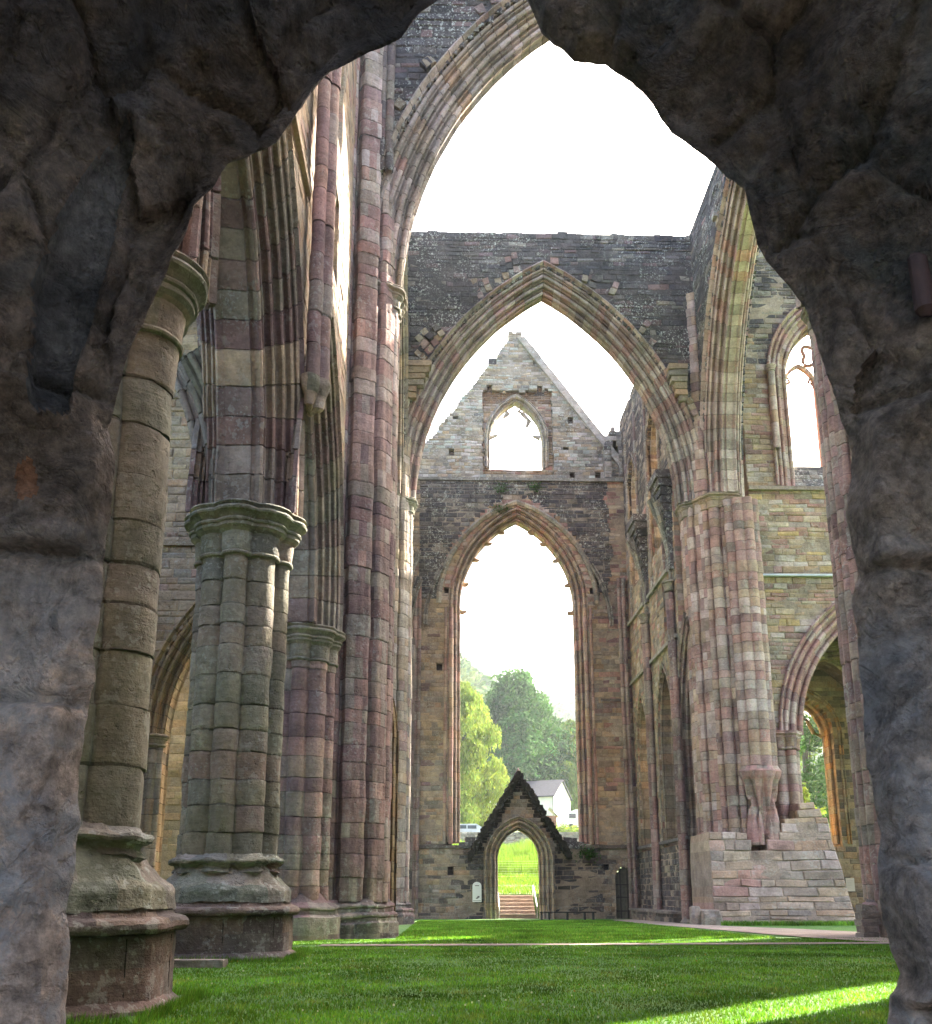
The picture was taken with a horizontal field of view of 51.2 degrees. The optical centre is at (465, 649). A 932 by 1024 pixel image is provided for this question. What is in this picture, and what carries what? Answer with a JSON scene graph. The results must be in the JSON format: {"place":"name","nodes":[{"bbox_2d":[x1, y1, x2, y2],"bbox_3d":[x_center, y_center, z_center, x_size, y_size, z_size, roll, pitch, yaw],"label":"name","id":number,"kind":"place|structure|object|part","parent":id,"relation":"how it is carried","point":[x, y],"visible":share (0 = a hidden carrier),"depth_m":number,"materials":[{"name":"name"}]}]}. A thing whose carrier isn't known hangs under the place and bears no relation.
{"place":"outdoors","nodes":[
{"label":"outdoors","id":0,"kind":"place"},
{"bbox_2d":[460,824,481,831],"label":"parked car","id":1,"kind":"object","parent":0,"point":[470,827],"visible":0.2,"depth_m":87.73,"materials":[{"name":"paint"}]},
{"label":"window","id":2,"kind":"part","parent":1,"relation":"part of","materials":[{"name":"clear glass"}]},
{"bbox_2d":[67,919,899,1023],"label":"lawn","id":3,"kind":"structure","parent":0,"point":[402,928],"depth_m":10.10,"materials":[{"name":"green plant"}]},
{"bbox_2d":[65,250,209,1021],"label":"clustered pier","id":4,"kind":"structure","parent":3,"relation":"on","point":[125,923],"depth_m":8.25,"materials":[{"name":"grey stone"}]},
{"bbox_2d":[177,59,358,629],"bbox_3d":[-3.300,-11.084,15.095,2.193,17.171,21.141,0,-14,-1],"label":"transept arcade","id":5,"kind":"object","parent":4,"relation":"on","point":[265,244],"visible":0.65,"depth_m":15.78},
{"bbox_2d":[176,345,240,501],"bbox_3d":[-6.481,-4.519,16.324,6.050,4.718,1.214,0,-14,-1],"label":"vault rib","id":6,"kind":"object","parent":5,"relation":"attached to","point":[190,383],"visible":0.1,"depth_m":16.03,"materials":[{"name":"grey stone"}]},
{"bbox_2d":[160,671,189,879],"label":"chancel wall","id":7,"kind":"structure","parent":3,"relation":"on","point":[172,804],"depth_m":30.66,"materials":[{"name":"beige stone"}]},
{"bbox_2d":[175,957,228,967],"bbox_3d":[-3.865,3.989,12.232,1.705,0.219,0.349,0,-14,-1],"label":"kerb stone","id":8,"kind":"object","parent":3,"relation":"on","point":[184,962],"visible":0.14,"depth_m":12.09,"materials":[{"name":"grey stone"}]},
{"bbox_2d":[166,498,306,960],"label":"clustered pier","id":9,"kind":"structure","parent":3,"relation":"on","point":[232,894],"depth_m":14.45,"materials":[{"name":"grey stone"}]},
{"bbox_2d":[139,319,398,912],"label":"aisle wall","id":10,"kind":"structure","parent":3,"relation":"on","point":[171,660],"depth_m":24.79,"materials":[{"name":"stone"}]},
{"bbox_2d":[277,47,407,940],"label":"crossing pier","id":11,"kind":"structure","parent":3,"relation":"on","point":[333,841],"depth_m":22.79,"materials":[{"name":"stone"}]},
{"bbox_2d":[355,59,408,494],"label":"crossing arch","id":12,"kind":"structure","parent":11,"relation":"on","point":[403,398],"depth_m":39.59,"materials":[{"name":"stone"}]},
{"bbox_2d":[393,411,417,924],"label":"crossing pier","id":13,"kind":"structure","parent":3,"relation":"on","point":[407,506],"depth_m":37.91,"materials":[{"name":"stone"}]},
{"bbox_2d":[408,546,422,903],"bbox_3d":[-3.198,0.610,45.026,2.137,23.569,10.628,0,-14,-1],"label":"transept far arcade","id":14,"kind":"object","parent":3,"relation":"on","point":[418,580],"visible":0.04,"depth_m":48.11},
{"bbox_2d":[411,331,640,918],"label":"transept end wall","id":15,"kind":"structure","parent":3,"relation":"on","point":[564,506],"depth_m":51.18,"materials":[{"name":"grey stone"}]},
{"bbox_2d":[472,882,481,901],"bbox_3d":[0.535,11.818,47.418,0.440,0.950,0.058,0,-14,-1],"label":"information board","id":16,"kind":"object","parent":15,"relation":"attached to","point":[476,892],"visible":1,"depth_m":47.39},
{"bbox_2d":[459,768,582,918],"bbox_3d":[2.722,9.707,48.426,6.162,7.567,1.633,0,-14,-1],"label":"gabled doorway","id":17,"kind":"structure","parent":15,"relation":"attached to","point":[519,807],"depth_m":48.00,"materials":[{"name":"grey stone"}]},
{"bbox_2d":[603,427,622,481],"bbox_3d":[8.660,-10.783,54.382,2.284,3.904,2.070,0,-14,-1],"label":"stair turret","id":18,"kind":"object","parent":15,"relation":"on","point":[613,437],"visible":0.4,"depth_m":53.38,"materials":[{"name":"grey stone"}]},
{"bbox_2d":[611,861,638,918],"bbox_3d":[7.791,11.825,47.885,1.375,2.777,0.320,0,-14,-1],"label":"wooden door","id":19,"kind":"structure","parent":15,"relation":"attached to","point":[620,894],"depth_m":47.85,"materials":[{"name":"grey wood"}]},
{"bbox_2d":[539,912,595,919],"bbox_3d":[4.717,12.364,45.117,2.600,0.390,0.380,0,-14,-1],"label":"bench","id":20,"kind":"object","parent":3,"relation":"on","point":[584,915],"visible":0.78,"depth_m":44.98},
{"bbox_2d":[628,908,681,922],"bbox_3d":[8.335,11.751,42.509,0.816,0.741,8.866,0,-14,-1],"label":"stone ledge","id":21,"kind":"object","parent":3,"relation":"on","point":[656,915],"visible":0.54,"depth_m":41.16,"materials":[{"name":"grey stone"}]},
{"bbox_2d":[619,386,696,922],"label":"transept side wall","id":22,"kind":"structure","parent":3,"relation":"on","point":[658,625],"depth_m":43.90,"materials":[{"name":"stone"}]},
{"bbox_2d":[689,906,700,924],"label":"stone block","id":23,"kind":"structure","parent":3,"relation":"on","point":[695,915],"depth_m":34.40,"materials":[{"name":"grey stone"}]},
{"bbox_2d":[700,909,722,924],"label":"stone block","id":24,"kind":"structure","parent":3,"relation":"on","point":[711,917],"depth_m":34.12,"materials":[{"name":"grey stone"}]},
{"bbox_2d":[674,292,854,922],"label":"crossing pier","id":25,"kind":"structure","parent":3,"relation":"on","point":[756,854],"depth_m":37.08,"materials":[{"name":"stone"}]},
{"bbox_2d":[407,230,708,508],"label":"crossing arch","id":26,"kind":"structure","parent":25,"relation":"on","point":[620,300],"depth_m":41.94,"materials":[{"name":"grey stone"}]},
{"bbox_2d":[690,166,759,496],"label":"crossing arch","id":27,"kind":"structure","parent":25,"relation":"on","point":[725,249],"depth_m":39.29,"materials":[{"name":"beige stone"}]},
{"bbox_2d":[743,250,837,734],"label":"nave wall","id":28,"kind":"structure","parent":3,"relation":"on","point":[797,575],"depth_m":40.55,"materials":[{"name":"beige stone"}]},
{"bbox_2d":[774,668,865,917],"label":"aisle outer wall","id":29,"kind":"structure","parent":3,"relation":"on","point":[824,708],"depth_m":44.62,"materials":[{"name":"brown stone"}]},
{"bbox_2d":[816,637,843,687],"bbox_3d":[22.688,2.090,42.829,20.809,4.722,5.827,0,-14,-1],"label":"aisle vault","id":30,"kind":"object","parent":29,"relation":"attached to","point":[829,663],"visible":0.08,"depth_m":43.63,"materials":[{"name":"stone"}]},
{"bbox_2d":[845,878,854,890],"bbox_3d":[16.981,10.405,43.032,0.380,0.570,0.048,0,-14,-1],"label":"notice panel","id":31,"kind":"object","parent":29,"relation":"attached to","point":[850,884],"visible":0.97,"depth_m":43.02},
{"bbox_2d":[800,307,887,937],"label":"crossing pier","id":32,"kind":"structure","parent":3,"relation":"on","point":[835,454],"depth_m":24.33,"materials":[{"name":"stone"}]},
{"bbox_2d":[357,0,803,309],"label":"crossing arch","id":33,"kind":"structure","parent":32,"relation":"on","point":[447,65],"depth_m":27.32,"materials":[{"name":"stone"}]},
{"bbox_2d":[452,838,538,893],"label":"meadow grass","id":34,"kind":"structure","parent":0,"point":[520,860],"depth_m":63.06,"materials":[{"name":"green plant"}]},
{"bbox_2d":[498,779,617,918],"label":"field","id":35,"kind":"structure","parent":0,"point":[537,895],"depth_m":51.48,"materials":[{"name":"green plant"}]},
{"bbox_2d":[460,680,509,826],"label":"birch tree","id":36,"kind":"object","parent":35,"relation":"on","point":[476,804],"visible":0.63,"depth_m":94.05,"materials":[{"name":"green plant"}]},
{"bbox_2d":[498,885,537,918],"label":"stone steps","id":37,"kind":"structure","parent":35,"relation":"on","point":[516,906],"depth_m":49.43,"materials":[{"name":"brown stone"}]},
{"bbox_2d":[472,665,576,787],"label":"dark tree","id":38,"kind":"object","parent":35,"relation":"on","point":[517,701],"visible":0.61,"depth_m":125.14,"materials":[{"name":"green plant"}]},
{"bbox_2d":[460,832,589,846],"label":"boundary wall","id":39,"kind":"structure","parent":35,"relation":"on","point":[512,837],"depth_m":84.67,"materials":[{"name":"grey stone"}]},
{"bbox_2d":[490,779,572,821],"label":"white cottage","id":40,"kind":"structure","parent":35,"relation":"on","point":[555,796],"depth_m":117.40,"materials":[{"name":"paint"}]},
{"bbox_2d":[546,807,558,825],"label":"timber hut","id":41,"kind":"object","parent":35,"relation":"on","point":[554,818],"visible":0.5,"depth_m":103.02,"materials":[{"name":"beige wood"}]},
{"bbox_2d":[536,718,577,810],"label":"light tree","id":42,"kind":"object","parent":35,"relation":"on","point":[572,788],"visible":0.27,"depth_m":125.69,"materials":[{"name":"green plant"}]},
{"bbox_2d":[556,823,578,831],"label":"garden plants","id":43,"kind":"object","parent":35,"relation":"on","point":[561,828],"visible":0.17,"depth_m":97.05,"materials":[{"name":"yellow plant"}]},
{"bbox_2d":[561,809,577,827],"bbox_3d":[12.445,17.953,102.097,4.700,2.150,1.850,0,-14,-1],"label":"house","id":44,"kind":"structure","parent":35,"relation":"on","point":[570,819],"depth_m":101.23,"materials":[{"name":"white paint"}]},
{"bbox_2d":[460,651,822,792],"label":"wooded hillside","id":45,"kind":"structure","parent":35,"relation":"on","point":[562,706],"depth_m":337.93,"materials":[{"name":"green plant"}]},
{"bbox_2d":[802,782,826,822],"bbox_3d":[18.978,10.462,59.702,5.910,8.512,6.590,0,-14,-1],"label":"aisle tree","id":46,"kind":"object","parent":35,"relation":"on","point":[806,798],"visible":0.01,"depth_m":60.01,"materials":[{"name":"green plant"}]},
{"bbox_2d":[799,710,830,836],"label":"aisle tree","id":47,"kind":"object","parent":35,"relation":"on","point":[819,785],"visible":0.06,"depth_m":65.92,"materials":[{"name":"green plant"}]},
{"bbox_2d":[800,714,829,830],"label":"aisle tree","id":48,"kind":"object","parent":35,"relation":"on","point":[803,756],"visible":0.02,"depth_m":71.19,"materials":[{"name":"green plant"}]},
{"bbox_2d":[319,942,888,945],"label":"path","id":49,"kind":"structure","parent":0,"point":[602,943],"depth_m":18.28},
{"bbox_2d":[412,41,819,719],"label":"sky","id":50,"kind":"structure","parent":0,"point":[560,143],"materials":[{"name":"white"}]},
{"bbox_2d":[616,919,888,941],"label":"path","id":51,"kind":"structure","parent":0,"point":[831,934],"depth_m":25.94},
{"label":"passage floor","id":52,"kind":"structure","parent":0,"visible":0},
{"bbox_3d":[0.538,-4.159,3.696,19.200,12.300,0.633,0,-14,-1],"label":"transept wall","id":53,"kind":"object","parent":52,"relation":"on","visible":0},
{"bbox_2d":[0,0,931,1023],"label":"dark stone doorway","id":54,"kind":"structure","parent":53,"relation":"attached to","point":[130,130],"depth_m":2.05,"materials":[{"name":"stone"}]}
]}

